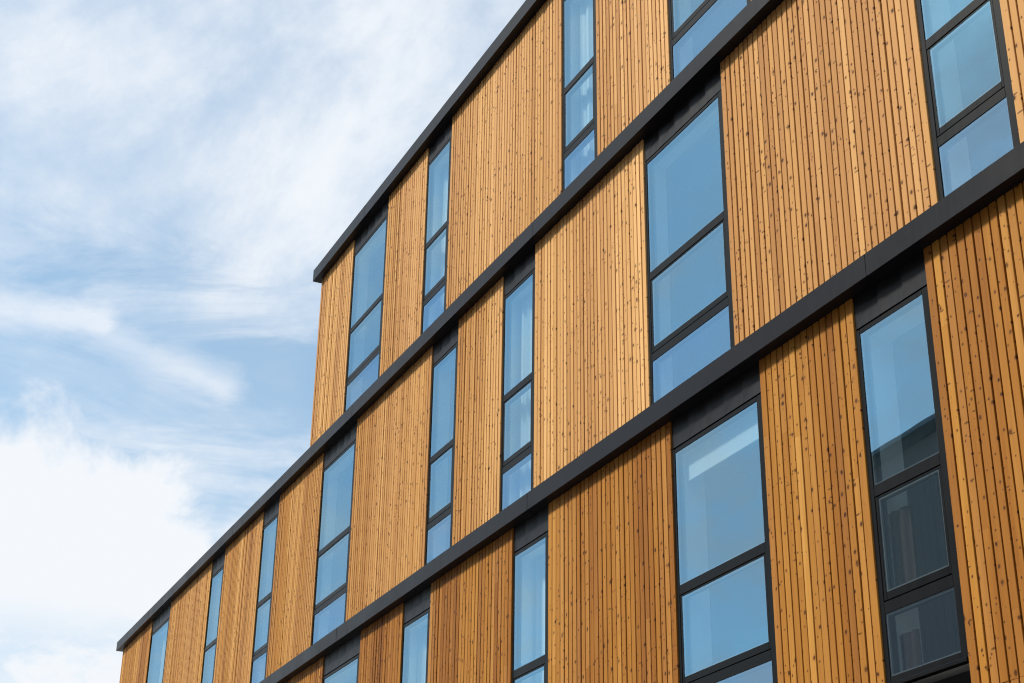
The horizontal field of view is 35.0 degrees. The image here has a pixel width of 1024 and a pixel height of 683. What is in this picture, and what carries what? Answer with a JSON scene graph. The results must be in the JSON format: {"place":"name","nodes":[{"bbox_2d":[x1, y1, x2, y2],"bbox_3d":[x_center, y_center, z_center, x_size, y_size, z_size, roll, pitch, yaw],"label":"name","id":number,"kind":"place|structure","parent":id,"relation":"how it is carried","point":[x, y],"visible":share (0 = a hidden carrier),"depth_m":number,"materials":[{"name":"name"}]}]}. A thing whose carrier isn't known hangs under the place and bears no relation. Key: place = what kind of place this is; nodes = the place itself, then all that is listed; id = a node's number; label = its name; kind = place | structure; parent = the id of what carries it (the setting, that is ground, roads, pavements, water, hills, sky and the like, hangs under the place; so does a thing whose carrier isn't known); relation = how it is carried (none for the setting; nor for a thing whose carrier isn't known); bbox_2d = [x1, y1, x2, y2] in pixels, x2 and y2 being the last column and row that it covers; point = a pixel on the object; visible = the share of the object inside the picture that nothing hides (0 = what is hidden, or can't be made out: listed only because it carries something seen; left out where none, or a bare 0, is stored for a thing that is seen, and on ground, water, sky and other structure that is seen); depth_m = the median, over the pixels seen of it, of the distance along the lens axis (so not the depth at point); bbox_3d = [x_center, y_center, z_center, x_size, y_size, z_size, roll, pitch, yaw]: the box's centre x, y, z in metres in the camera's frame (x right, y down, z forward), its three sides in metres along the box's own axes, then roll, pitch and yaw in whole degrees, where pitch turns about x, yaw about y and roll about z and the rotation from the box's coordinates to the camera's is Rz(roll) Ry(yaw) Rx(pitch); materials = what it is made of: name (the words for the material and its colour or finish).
{"place":"outdoors","nodes":[
{"label":"outdoors","id":0,"kind":"place"},
{"bbox_2d":[0,0,525,682],"label":"sky","id":1,"kind":"structure","parent":0,"point":[177,176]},
{"label":"ground","id":2,"kind":"structure","parent":0,"visible":0},
{"bbox_2d":[116,0,1023,682],"bbox_3d":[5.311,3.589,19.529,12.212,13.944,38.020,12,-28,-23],"label":"timber building","id":3,"kind":"structure","parent":2,"relation":"on","point":[670,340],"depth_m":15.09,"materials":[{"name":"brown wood"}]},
{"bbox_2d":[146,605,170,682],"bbox_3d":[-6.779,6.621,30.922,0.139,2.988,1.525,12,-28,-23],"label":"window","id":4,"kind":"structure","parent":3,"relation":"in","point":[156,664],"depth_m":31.26,"materials":[{"name":"blue glass"}]},
{"bbox_2d":[201,552,224,682],"bbox_3d":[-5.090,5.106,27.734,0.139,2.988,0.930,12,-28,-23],"label":"window","id":5,"kind":"structure","parent":3,"relation":"in","point":[218,566],"depth_m":27.90,"materials":[{"name":"blue glass"}]},
{"bbox_2d":[250,498,279,682],"bbox_3d":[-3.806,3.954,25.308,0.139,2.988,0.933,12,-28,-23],"label":"window","id":6,"kind":"structure","parent":3,"relation":"in","point":[268,551],"depth_m":25.32,"materials":[{"name":"blue glass"}]},
{"bbox_2d":[311,423,356,645],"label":"window","id":7,"kind":"structure","parent":3,"relation":"in","point":[330,601],"depth_m":22.83,"materials":[{"name":"blue glass"}]},
{"bbox_2d":[323,633,360,682],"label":"window","id":8,"kind":"structure","parent":3,"relation":"in","point":[341,665],"depth_m":21.52,"materials":[{"name":"blue glass"}]},
{"bbox_2d":[344,200,388,411],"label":"window","id":9,"kind":"structure","parent":3,"relation":"in","point":[367,299],"depth_m":23.48,"materials":[{"name":"blue glass"}]},
{"bbox_2d":[401,586,430,682],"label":"window","id":10,"kind":"structure","parent":3,"relation":"in","point":[415,642],"depth_m":19.41,"materials":[{"name":"blue glass"}]},
{"bbox_2d":[421,121,451,333],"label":"window","id":11,"kind":"structure","parent":3,"relation":"in","point":[439,167],"depth_m":21.65,"materials":[{"name":"blue glass"}]},
{"bbox_2d":[425,323,458,564],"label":"window","id":12,"kind":"structure","parent":3,"relation":"in","point":[439,527],"depth_m":19.98,"materials":[{"name":"blue glass"}]},
{"bbox_2d":[500,248,534,511],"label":"window","id":13,"kind":"structure","parent":3,"relation":"in","point":[517,441],"depth_m":18.13,"materials":[{"name":"blue glass"}]},
{"bbox_2d":[512,506,548,682],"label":"window","id":14,"kind":"structure","parent":3,"relation":"in","point":[530,556],"depth_m":16.78,"materials":[{"name":"blue glass"}]},
{"bbox_2d":[562,0,597,190],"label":"window","id":15,"kind":"structure","parent":3,"relation":"in","point":[579,70],"depth_m":18.24,"materials":[{"name":"blue glass"}]},
{"bbox_2d":[644,67,734,404],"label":"window","id":16,"kind":"structure","parent":3,"relation":"in","point":[691,322],"depth_m":15.85,"materials":[{"name":"blue glass"}]},
{"bbox_2d":[668,0,750,80],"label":"window","id":17,"kind":"structure","parent":3,"relation":"in","point":[693,24],"depth_m":16.19,"materials":[{"name":"blue glass"}]},
{"bbox_2d":[671,364,777,682],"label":"window","id":18,"kind":"structure","parent":3,"relation":"in","point":[726,626],"depth_m":14.15,"materials":[{"name":"blue glass"}]},
{"bbox_2d":[853,253,970,682],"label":"window","id":19,"kind":"structure","parent":3,"relation":"in","point":[923,623],"depth_m":11.82,"materials":[{"name":"glass"}]},
{"bbox_2d":[916,0,1019,200],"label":"window","id":20,"kind":"structure","parent":3,"relation":"in","point":[971,106],"depth_m":12.06,"materials":[{"name":"blue glass"}]}
]}

